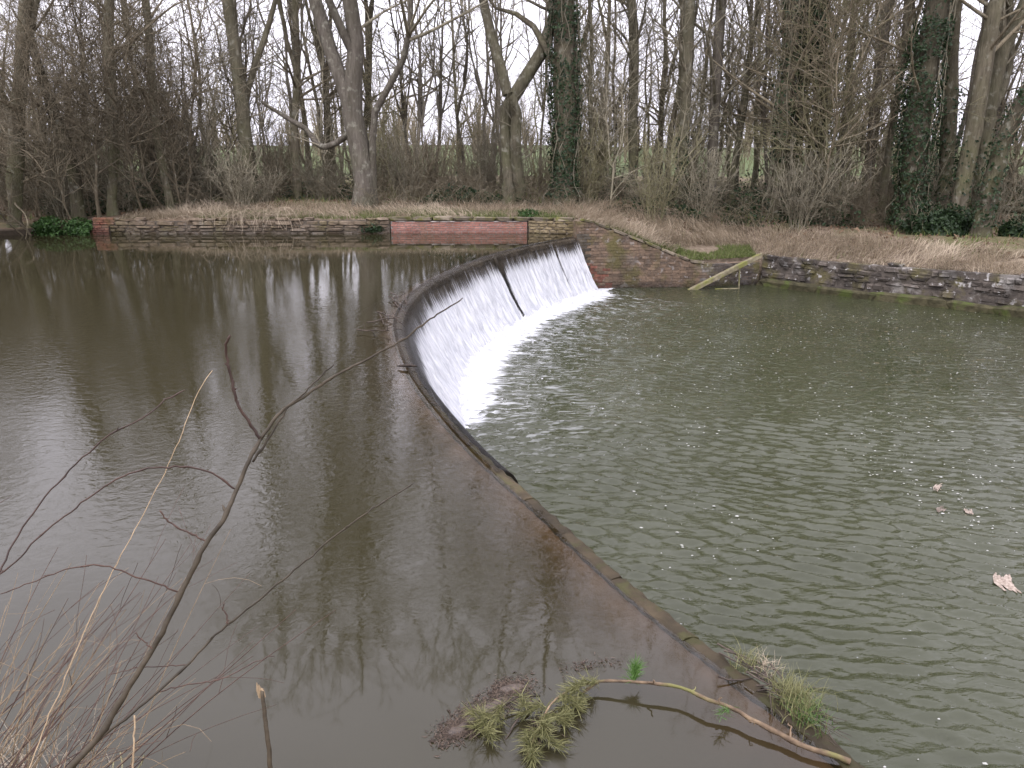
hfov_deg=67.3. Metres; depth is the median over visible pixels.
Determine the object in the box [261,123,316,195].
coppice shrub
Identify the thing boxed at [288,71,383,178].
sapling
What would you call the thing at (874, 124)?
sapling
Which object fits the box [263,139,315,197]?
coppice shrub
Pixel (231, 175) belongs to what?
coppice shrub
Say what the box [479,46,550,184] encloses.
sapling
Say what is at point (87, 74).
sapling
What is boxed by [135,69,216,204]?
sapling
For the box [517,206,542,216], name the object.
weed
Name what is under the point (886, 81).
bare tree
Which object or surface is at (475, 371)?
foam
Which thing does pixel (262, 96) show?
sapling
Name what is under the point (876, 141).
bare tree
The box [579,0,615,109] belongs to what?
bare tree
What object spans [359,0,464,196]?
bare tree
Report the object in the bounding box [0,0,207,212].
sapling
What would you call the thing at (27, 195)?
coppice shrub
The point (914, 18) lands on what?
bare tree
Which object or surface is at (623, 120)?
sapling
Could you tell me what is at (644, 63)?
bare tree
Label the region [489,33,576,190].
sapling
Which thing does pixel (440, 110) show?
bare tree
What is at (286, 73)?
bare tree
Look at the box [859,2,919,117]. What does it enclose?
bare tree
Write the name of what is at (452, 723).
floating scum
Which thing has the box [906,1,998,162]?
bare tree
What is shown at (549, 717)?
pine bough
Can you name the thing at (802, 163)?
sapling
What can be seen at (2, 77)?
bare tree
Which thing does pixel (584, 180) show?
coppice shrub
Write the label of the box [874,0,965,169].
bare tree
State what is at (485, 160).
coppice shrub
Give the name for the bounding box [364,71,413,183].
sapling
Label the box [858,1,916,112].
bare tree
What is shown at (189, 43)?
bare tree
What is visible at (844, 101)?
bare tree
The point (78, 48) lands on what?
bare tree
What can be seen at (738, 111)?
bare tree
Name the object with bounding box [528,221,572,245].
abutment
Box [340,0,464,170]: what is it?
bare tree
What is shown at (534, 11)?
sky
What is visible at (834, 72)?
bare tree
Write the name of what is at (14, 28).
sapling
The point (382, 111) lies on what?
sapling
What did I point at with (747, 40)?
bare tree
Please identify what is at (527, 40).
bare tree
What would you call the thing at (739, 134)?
bare tree
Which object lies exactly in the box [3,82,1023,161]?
distant wood
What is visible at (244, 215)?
dead stem heap
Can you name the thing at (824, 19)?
bare tree
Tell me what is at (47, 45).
bare tree
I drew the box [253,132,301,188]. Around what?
coppice shrub
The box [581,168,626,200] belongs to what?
coppice shrub
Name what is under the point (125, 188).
coppice shrub
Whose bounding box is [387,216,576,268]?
brick wall
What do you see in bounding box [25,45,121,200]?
sapling
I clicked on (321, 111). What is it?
sapling
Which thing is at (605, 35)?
bare tree
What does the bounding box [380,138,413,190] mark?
coppice shrub
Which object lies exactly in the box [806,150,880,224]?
coppice shrub
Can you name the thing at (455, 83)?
bare tree
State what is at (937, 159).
coppice shrub
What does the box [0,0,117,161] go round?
sapling
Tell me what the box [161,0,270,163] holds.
sapling
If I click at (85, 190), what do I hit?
coppice shrub
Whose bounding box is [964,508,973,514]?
bark piece
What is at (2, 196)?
sapling
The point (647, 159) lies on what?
coppice shrub
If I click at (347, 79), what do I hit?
bare tree
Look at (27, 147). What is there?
sapling
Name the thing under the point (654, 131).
sapling
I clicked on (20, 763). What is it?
thin twigs
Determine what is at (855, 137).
sapling
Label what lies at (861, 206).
coppice shrub
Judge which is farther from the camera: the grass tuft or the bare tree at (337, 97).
the bare tree at (337, 97)
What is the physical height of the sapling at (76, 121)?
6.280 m
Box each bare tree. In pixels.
[0,0,102,219]
[0,0,105,238]
[0,0,144,205]
[0,2,15,190]
[0,9,16,129]
[4,0,101,125]
[29,1,120,175]
[63,0,193,186]
[71,20,233,202]
[85,0,186,210]
[88,0,209,215]
[115,1,180,117]
[131,38,209,199]
[139,38,222,167]
[155,0,218,180]
[159,11,226,196]
[189,0,324,191]
[193,0,293,203]
[200,0,269,174]
[213,0,301,171]
[222,0,546,207]
[238,0,339,156]
[249,0,394,200]
[253,2,311,141]
[260,0,311,172]
[278,0,331,169]
[286,0,374,179]
[286,0,393,192]
[303,21,344,181]
[305,2,344,180]
[316,0,434,131]
[325,5,385,165]
[331,16,386,179]
[334,0,398,130]
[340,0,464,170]
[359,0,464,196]
[373,3,416,140]
[380,0,513,176]
[400,1,495,178]
[411,0,460,177]
[420,0,480,184]
[430,0,531,188]
[435,0,529,163]
[456,0,522,182]
[470,0,531,182]
[472,0,584,204]
[503,0,594,183]
[513,0,642,97]
[519,0,619,102]
[576,0,656,199]
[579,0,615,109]
[579,0,678,186]
[581,0,627,133]
[584,0,697,199]
[594,0,679,192]
[612,0,669,149]
[620,0,703,179]
[630,0,739,208]
[639,0,781,211]
[642,0,679,181]
[643,0,765,196]
[661,0,827,213]
[663,0,725,198]
[665,0,885,221]
[670,0,772,169]
[692,0,776,186]
[694,0,760,200]
[699,0,794,206]
[709,0,777,113]
[720,0,856,215]
[730,0,812,191]
[742,0,775,180]
[776,0,901,166]
[778,0,976,214]
[796,0,980,209]
[808,2,886,155]
[811,3,893,194]
[812,0,895,175]
[830,1,898,198]
[837,1,894,196]
[839,0,908,206]
[846,5,890,178]
[853,0,924,184]
[854,0,960,219]
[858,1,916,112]
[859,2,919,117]
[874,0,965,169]
[890,0,960,88]
[899,1,976,182]
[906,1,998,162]
[935,0,974,91]
[947,0,1023,217]
[950,0,1017,187]
[959,0,1016,115]
[960,0,1023,136]
[968,0,1023,207]
[969,28,1023,149]
[970,0,1023,216]
[1004,126,1023,198]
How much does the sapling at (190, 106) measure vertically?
7.153 m
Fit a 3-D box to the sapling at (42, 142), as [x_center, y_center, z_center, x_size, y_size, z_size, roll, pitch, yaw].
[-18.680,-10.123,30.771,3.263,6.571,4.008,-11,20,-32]
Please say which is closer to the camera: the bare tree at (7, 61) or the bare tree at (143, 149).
the bare tree at (143, 149)
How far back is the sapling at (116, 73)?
29.07 m
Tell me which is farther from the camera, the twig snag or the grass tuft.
the twig snag
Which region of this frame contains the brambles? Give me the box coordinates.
[0,151,1023,231]
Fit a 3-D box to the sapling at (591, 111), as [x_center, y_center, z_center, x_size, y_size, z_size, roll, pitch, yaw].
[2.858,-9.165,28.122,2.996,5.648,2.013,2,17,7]
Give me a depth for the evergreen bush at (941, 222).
24.81 m
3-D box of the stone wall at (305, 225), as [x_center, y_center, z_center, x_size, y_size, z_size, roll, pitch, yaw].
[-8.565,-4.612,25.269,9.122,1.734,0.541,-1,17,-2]
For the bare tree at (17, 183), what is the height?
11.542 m
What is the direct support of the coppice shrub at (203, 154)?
on the bank ground at (700, 248)
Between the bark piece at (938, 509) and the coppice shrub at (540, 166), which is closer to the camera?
the bark piece at (938, 509)
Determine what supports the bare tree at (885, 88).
on the bank ground at (700, 248)
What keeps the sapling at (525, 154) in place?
on the bank ground at (700, 248)
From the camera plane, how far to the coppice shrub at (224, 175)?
28.71 m
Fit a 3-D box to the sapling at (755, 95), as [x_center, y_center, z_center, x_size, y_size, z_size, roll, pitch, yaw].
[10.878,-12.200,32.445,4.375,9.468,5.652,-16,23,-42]
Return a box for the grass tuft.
[717,637,850,745]
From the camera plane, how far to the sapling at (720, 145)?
37.85 m
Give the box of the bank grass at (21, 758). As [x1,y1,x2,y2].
[1,705,110,767]
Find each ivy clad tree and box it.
[435,0,585,207]
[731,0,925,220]
[881,0,957,232]
[968,59,1023,237]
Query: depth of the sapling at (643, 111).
33.42 m
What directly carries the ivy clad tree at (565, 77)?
on the bank ground at (700, 248)
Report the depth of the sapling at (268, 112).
31.49 m
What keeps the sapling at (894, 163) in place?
on the bank ground at (700, 248)
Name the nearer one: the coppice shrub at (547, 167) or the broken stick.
the broken stick
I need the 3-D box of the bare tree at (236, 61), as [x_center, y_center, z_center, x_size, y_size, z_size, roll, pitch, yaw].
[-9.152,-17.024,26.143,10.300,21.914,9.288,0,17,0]
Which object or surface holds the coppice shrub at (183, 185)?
on the bank ground at (700, 248)
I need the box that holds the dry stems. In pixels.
[0,529,260,767]
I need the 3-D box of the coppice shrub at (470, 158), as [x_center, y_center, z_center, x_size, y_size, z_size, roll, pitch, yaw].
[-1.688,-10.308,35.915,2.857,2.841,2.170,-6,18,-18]
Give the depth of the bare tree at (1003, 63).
25.90 m
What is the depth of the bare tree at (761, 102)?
29.24 m
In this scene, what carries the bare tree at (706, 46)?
on the bank ground at (700, 248)
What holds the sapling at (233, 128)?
on the bank ground at (700, 248)
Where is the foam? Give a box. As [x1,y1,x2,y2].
[457,290,609,427]
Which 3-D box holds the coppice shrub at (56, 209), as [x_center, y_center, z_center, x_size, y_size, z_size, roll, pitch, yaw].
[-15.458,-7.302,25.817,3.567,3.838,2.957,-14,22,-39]
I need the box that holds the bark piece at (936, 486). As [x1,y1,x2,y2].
[933,483,941,491]
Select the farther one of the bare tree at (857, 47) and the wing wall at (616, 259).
the bare tree at (857, 47)
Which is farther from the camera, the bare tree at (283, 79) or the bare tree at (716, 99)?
the bare tree at (283, 79)
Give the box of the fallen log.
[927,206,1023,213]
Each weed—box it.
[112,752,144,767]
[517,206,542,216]
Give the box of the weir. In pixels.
[381,238,864,767]
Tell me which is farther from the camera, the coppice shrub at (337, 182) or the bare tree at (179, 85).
the bare tree at (179, 85)
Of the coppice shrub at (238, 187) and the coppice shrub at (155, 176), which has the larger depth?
the coppice shrub at (155, 176)
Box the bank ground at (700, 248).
[0,145,1023,283]
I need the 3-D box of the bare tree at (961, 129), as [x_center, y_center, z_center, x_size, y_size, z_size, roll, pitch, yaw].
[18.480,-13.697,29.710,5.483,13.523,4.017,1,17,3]
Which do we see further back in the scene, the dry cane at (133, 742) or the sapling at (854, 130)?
the sapling at (854, 130)
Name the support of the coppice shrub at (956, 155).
on the bank ground at (700, 248)
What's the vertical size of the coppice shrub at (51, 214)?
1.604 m
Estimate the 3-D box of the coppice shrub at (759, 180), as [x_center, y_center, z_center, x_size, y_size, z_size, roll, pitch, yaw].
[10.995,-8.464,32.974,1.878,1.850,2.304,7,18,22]
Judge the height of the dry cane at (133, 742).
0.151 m
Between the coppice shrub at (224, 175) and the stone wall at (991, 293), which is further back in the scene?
the coppice shrub at (224, 175)
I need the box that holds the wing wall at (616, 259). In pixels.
[573,218,759,288]
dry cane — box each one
[29,371,211,767]
[132,715,135,767]
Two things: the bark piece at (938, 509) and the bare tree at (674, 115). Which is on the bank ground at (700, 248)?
the bare tree at (674, 115)
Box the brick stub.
[90,217,114,234]
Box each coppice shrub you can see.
[0,108,107,219]
[0,146,45,208]
[1,176,44,208]
[24,180,69,218]
[47,144,125,208]
[81,154,161,211]
[102,172,149,208]
[127,151,162,191]
[161,91,237,201]
[163,101,236,196]
[176,158,222,197]
[192,145,241,201]
[195,141,220,192]
[196,137,269,207]
[198,141,260,190]
[201,151,260,199]
[232,161,289,202]
[236,147,290,188]
[248,133,297,201]
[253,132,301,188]
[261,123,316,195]
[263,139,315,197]
[277,150,328,192]
[291,150,347,200]
[292,159,351,200]
[350,155,398,194]
[365,107,459,200]
[368,129,399,188]
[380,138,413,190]
[392,131,445,199]
[393,127,443,192]
[408,123,461,196]
[429,141,473,199]
[440,120,501,198]
[448,151,489,185]
[449,134,498,187]
[456,100,537,194]
[457,162,482,190]
[522,125,551,192]
[538,145,555,197]
[539,107,627,181]
[545,110,638,204]
[577,162,599,201]
[578,100,652,191]
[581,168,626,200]
[604,166,645,196]
[617,107,714,221]
[620,167,668,205]
[628,137,666,182]
[649,131,746,218]
[662,112,736,192]
[693,160,743,203]
[747,168,771,200]
[751,133,877,232]
[755,137,840,221]
[787,162,874,225]
[803,161,859,218]
[804,141,862,179]
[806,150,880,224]
[840,167,885,227]
[865,129,900,195]
[875,160,895,186]
[875,182,899,225]
[877,159,900,198]
[890,139,978,209]
[923,119,965,198]
[923,165,953,208]
[931,128,962,177]
[969,155,1023,227]
[995,160,1018,203]
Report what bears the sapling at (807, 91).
on the bank ground at (700, 248)
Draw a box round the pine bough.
[457,652,850,767]
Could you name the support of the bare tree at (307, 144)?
on the bank ground at (700, 248)
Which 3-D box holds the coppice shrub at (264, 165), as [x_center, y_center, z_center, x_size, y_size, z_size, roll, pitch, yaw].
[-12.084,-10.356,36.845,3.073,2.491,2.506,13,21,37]
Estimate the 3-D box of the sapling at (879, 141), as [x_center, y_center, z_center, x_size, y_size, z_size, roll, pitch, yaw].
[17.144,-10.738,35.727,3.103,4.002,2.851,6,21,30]
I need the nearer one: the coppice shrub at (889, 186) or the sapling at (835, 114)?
the sapling at (835, 114)
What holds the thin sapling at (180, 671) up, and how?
on the near bank ground
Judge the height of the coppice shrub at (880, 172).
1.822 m
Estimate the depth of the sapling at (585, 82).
28.17 m
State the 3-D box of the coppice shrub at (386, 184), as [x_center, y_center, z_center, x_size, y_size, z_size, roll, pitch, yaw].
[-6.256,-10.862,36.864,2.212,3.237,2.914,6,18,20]
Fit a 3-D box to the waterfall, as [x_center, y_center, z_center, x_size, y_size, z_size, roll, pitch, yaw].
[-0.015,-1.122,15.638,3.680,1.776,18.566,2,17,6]
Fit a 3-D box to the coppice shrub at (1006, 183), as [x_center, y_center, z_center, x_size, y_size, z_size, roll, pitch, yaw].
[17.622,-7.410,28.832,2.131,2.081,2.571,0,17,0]
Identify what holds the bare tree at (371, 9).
on the bank ground at (700, 248)
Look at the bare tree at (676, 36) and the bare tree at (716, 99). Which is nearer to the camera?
the bare tree at (716, 99)
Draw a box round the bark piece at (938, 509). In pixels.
[936,506,944,512]
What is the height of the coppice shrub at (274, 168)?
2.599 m
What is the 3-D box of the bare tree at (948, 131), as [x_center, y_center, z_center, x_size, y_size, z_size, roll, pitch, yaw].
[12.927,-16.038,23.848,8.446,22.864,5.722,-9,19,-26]
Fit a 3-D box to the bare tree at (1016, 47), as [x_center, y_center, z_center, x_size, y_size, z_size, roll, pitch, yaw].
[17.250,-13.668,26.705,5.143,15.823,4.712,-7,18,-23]
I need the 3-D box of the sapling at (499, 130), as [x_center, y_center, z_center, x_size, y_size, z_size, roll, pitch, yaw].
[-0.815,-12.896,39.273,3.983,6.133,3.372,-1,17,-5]
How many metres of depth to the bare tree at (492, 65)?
39.04 m
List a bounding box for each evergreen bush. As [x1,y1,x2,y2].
[896,193,973,236]
[997,211,1023,237]
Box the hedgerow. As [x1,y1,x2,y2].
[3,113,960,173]
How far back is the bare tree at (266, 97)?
43.10 m
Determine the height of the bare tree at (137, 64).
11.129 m
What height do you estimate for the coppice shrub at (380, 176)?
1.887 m
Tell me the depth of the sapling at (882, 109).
37.66 m
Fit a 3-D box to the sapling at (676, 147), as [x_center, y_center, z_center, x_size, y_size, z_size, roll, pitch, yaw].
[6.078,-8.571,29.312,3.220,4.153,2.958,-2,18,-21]
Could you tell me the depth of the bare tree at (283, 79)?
40.74 m
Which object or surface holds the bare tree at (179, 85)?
on the bank ground at (700, 248)
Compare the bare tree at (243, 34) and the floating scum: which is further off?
the bare tree at (243, 34)
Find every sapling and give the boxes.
[0,0,90,218]
[0,0,106,155]
[0,0,111,219]
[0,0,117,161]
[0,0,128,216]
[0,0,175,216]
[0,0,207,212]
[0,75,36,206]
[0,111,34,191]
[0,132,32,234]
[0,143,27,235]
[0,298,462,767]
[1,26,123,215]
[2,69,85,189]
[4,0,157,199]
[4,5,148,216]
[5,72,96,185]
[23,68,102,200]
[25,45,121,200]
[36,2,176,187]
[59,4,169,197]
[70,0,216,196]
[74,483,413,767]
[75,61,186,210]
[79,0,214,207]
[79,0,231,169]
[84,0,199,161]
[87,69,168,194]
[117,0,280,203]
[119,19,251,194]
[119,73,179,192]
[126,36,217,192]
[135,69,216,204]
[140,14,178,195]
[155,0,292,170]
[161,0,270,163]
[168,12,262,202]
[205,92,257,159]
[209,0,321,188]
[249,45,302,186]
[252,69,323,187]
[274,0,385,195]
[275,40,349,181]
[278,86,335,175]
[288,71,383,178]
[315,102,398,181]
[336,29,407,184]
[363,25,425,194]
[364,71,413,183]
[418,23,499,180]
[457,67,494,173]
[461,74,532,169]
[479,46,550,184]
[487,107,547,186]
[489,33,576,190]
[489,97,535,161]
[490,19,546,196]
[492,116,543,181]
[524,0,656,166]
[524,0,659,196]
[537,14,628,171]
[539,77,609,190]
[541,83,643,175]
[557,0,681,204]
[575,55,630,188]
[579,0,640,144]
[595,1,677,187]
[620,76,708,181]
[629,0,745,205]
[642,103,717,199]
[645,27,741,200]
[654,0,747,190]
[663,41,737,168]
[669,0,776,164]
[687,95,749,183]
[691,69,729,201]
[695,29,772,181]
[708,0,849,153]
[713,0,887,216]
[722,1,805,174]
[729,0,874,185]
[733,0,897,219]
[734,0,940,211]
[752,0,921,210]
[754,95,862,218]
[766,78,869,201]
[829,2,916,192]
[830,0,977,220]
[831,47,889,170]
[838,58,875,199]
[850,114,892,186]
[856,24,908,163]
[881,0,998,211]
[968,78,1023,199]
[993,47,1023,184]
[994,102,1023,204]
[1013,1,1023,80]
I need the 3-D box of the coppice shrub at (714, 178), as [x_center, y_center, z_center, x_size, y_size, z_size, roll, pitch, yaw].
[6.637,-7.409,27.471,3.066,3.127,3.699,-6,18,-18]
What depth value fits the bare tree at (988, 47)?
24.40 m
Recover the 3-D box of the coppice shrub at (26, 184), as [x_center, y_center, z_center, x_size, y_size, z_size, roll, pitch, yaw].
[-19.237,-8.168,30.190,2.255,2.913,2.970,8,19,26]
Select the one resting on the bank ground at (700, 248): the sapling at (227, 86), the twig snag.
the sapling at (227, 86)
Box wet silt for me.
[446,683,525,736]
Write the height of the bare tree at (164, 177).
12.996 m
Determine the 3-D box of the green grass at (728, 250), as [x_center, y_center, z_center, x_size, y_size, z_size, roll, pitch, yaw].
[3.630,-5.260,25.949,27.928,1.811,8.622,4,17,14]
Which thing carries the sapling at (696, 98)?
on the bank ground at (700, 248)
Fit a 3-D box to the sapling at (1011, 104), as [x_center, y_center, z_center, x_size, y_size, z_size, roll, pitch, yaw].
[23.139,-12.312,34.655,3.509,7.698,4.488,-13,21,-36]
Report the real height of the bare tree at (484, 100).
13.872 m
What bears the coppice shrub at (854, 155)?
on the bank ground at (700, 248)
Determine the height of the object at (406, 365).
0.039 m
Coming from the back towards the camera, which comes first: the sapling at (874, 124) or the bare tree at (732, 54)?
the bare tree at (732, 54)
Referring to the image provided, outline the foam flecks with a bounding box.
[569,303,1021,767]
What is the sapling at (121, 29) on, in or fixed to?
on the bank ground at (700, 248)
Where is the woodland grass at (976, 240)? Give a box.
[0,180,1023,249]
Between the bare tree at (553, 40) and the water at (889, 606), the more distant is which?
the bare tree at (553, 40)
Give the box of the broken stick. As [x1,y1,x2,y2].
[256,682,272,767]
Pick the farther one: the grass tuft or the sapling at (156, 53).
the sapling at (156, 53)
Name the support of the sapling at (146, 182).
on the bank ground at (700, 248)
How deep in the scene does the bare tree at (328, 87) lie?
36.26 m
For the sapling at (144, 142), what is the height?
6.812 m
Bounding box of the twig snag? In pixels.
[356,292,412,344]
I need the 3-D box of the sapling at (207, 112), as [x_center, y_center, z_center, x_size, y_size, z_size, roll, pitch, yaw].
[-10.255,-9.275,26.683,3.079,6.538,3.671,-12,20,-34]
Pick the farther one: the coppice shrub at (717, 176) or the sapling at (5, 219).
the coppice shrub at (717, 176)
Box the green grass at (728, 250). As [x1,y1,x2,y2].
[194,198,1016,260]
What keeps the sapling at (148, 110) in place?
on the bank ground at (700, 248)
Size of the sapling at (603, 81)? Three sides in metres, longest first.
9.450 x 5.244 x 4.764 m
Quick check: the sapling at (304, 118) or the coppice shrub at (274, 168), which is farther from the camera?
the sapling at (304, 118)
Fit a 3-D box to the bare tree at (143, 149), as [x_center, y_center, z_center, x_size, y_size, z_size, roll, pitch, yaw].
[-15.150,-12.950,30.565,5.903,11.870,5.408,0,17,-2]
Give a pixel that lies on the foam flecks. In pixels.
(985, 763)
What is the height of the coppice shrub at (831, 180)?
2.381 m
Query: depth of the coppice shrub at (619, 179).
33.42 m
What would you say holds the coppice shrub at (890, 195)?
on the bank ground at (700, 248)
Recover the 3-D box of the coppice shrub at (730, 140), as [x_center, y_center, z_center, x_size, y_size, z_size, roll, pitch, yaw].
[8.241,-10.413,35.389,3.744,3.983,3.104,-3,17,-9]
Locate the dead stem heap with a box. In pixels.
[174,201,322,232]
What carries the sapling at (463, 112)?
on the bank ground at (700, 248)
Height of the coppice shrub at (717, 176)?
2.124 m
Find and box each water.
[0,232,793,767]
[465,284,1023,767]
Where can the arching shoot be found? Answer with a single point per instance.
(47, 493)
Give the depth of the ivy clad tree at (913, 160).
24.63 m
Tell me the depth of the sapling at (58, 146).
28.74 m
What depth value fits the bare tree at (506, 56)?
35.31 m
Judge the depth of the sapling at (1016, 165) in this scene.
28.30 m
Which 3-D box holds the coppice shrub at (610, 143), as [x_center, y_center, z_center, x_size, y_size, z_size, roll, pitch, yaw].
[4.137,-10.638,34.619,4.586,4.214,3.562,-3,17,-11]
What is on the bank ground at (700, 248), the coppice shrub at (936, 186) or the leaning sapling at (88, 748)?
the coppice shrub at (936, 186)
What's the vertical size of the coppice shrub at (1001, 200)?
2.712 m
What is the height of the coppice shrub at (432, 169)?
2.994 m
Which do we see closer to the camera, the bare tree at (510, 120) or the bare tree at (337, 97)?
the bare tree at (510, 120)
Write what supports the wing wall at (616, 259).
on the bank ground at (700, 248)
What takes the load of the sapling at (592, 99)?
on the bank ground at (700, 248)
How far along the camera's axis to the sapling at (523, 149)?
35.27 m
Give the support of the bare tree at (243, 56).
on the bank ground at (700, 248)
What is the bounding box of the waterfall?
[393,237,598,482]
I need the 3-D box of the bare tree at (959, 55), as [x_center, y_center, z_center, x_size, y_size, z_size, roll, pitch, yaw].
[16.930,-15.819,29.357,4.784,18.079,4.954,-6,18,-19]
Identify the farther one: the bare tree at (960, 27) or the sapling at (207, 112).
the bare tree at (960, 27)
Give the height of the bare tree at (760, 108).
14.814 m
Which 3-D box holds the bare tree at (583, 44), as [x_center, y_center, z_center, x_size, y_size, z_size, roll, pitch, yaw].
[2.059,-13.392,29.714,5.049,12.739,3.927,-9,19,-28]
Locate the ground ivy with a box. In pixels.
[38,155,1023,229]
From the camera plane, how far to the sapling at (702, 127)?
29.53 m
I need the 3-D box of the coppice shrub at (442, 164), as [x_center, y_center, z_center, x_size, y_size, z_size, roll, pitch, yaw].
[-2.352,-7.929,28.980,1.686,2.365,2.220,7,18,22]
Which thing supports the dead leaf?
on the water at (889, 606)
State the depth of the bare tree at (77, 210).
25.30 m
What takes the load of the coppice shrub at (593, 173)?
on the bank ground at (700, 248)
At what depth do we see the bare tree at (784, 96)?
26.75 m
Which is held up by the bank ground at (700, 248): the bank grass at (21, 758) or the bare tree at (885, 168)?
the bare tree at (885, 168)
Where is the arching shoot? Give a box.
[0,389,184,571]
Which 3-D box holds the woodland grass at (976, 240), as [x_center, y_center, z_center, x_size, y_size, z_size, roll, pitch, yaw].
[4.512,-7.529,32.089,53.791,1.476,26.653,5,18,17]
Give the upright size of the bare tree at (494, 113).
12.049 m
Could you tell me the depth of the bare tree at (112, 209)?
25.24 m
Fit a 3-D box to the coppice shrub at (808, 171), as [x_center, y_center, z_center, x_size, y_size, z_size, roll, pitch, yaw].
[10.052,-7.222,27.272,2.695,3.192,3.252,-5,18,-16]
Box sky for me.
[0,0,1023,147]
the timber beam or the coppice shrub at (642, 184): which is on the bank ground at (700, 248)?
the coppice shrub at (642, 184)
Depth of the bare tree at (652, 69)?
37.43 m
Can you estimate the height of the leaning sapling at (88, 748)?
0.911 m
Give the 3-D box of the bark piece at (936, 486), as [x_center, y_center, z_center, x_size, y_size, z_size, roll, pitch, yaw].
[5.590,1.355,10.100,0.102,0.020,0.299,10,19,29]
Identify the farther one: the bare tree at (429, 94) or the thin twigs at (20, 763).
the bare tree at (429, 94)
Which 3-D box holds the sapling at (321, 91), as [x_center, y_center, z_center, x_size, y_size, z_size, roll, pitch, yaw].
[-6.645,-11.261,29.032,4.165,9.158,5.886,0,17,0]
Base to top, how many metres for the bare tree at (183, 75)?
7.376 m
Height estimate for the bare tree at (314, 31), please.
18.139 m
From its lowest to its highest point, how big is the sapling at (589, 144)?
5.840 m
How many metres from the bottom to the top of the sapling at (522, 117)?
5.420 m
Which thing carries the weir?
in the water at (889, 606)
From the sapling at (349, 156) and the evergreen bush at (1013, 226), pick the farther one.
the sapling at (349, 156)
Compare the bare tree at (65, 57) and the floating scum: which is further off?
the bare tree at (65, 57)
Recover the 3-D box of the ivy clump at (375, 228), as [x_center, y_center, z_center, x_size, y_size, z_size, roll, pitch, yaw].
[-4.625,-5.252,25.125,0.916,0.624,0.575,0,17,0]
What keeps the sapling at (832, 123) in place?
on the bank ground at (700, 248)
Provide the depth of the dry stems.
2.92 m
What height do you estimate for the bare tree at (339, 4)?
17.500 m
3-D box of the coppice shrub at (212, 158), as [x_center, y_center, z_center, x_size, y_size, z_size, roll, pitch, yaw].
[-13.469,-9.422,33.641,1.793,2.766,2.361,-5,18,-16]
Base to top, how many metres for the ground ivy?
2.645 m
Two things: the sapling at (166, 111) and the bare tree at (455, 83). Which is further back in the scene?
the bare tree at (455, 83)
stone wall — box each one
[108,217,389,233]
[756,254,1023,317]
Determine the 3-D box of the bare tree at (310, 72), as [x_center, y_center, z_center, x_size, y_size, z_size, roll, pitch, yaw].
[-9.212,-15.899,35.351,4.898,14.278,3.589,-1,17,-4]
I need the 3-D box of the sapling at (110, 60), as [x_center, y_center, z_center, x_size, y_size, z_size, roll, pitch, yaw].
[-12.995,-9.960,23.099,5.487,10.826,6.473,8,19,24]
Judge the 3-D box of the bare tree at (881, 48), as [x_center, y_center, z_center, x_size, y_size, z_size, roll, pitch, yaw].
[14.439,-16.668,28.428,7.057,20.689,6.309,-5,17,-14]
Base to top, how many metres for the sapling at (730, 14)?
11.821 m
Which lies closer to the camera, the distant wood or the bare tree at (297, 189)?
the bare tree at (297, 189)
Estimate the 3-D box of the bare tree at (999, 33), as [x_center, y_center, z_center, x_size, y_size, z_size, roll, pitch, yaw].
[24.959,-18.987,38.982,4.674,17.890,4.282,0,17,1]
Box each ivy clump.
[30,211,92,235]
[359,219,383,232]
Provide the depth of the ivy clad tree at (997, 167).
23.52 m
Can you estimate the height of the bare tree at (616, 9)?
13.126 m
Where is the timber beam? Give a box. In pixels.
[688,253,762,289]
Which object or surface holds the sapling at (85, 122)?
on the bank ground at (700, 248)
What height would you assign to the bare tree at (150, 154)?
7.324 m
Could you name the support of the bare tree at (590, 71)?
on the bank ground at (700, 248)
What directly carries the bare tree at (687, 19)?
on the bank ground at (700, 248)
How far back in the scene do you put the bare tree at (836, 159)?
32.48 m
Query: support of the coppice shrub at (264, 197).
on the bank ground at (700, 248)
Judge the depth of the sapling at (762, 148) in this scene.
35.68 m
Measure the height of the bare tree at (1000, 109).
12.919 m
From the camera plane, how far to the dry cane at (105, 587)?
1.98 m
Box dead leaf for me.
[993,572,1022,593]
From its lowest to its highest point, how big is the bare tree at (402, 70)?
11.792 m
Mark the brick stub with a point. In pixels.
(100, 229)
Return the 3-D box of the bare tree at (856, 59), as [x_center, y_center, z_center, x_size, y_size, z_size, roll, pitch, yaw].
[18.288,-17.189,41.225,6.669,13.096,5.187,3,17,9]
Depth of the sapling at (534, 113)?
31.14 m
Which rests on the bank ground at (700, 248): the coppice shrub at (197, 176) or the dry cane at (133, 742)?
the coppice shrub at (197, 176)
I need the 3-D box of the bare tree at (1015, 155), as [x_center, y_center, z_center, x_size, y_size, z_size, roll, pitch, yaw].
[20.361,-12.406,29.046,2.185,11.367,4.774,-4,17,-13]
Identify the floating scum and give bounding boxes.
[422,652,623,756]
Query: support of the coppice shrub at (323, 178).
on the bank ground at (700, 248)
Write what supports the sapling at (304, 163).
on the bank ground at (700, 248)
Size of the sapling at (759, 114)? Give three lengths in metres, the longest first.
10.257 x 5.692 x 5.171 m
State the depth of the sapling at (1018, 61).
31.84 m
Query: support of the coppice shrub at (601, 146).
on the bank ground at (700, 248)
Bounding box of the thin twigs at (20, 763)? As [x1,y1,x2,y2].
[0,488,335,767]

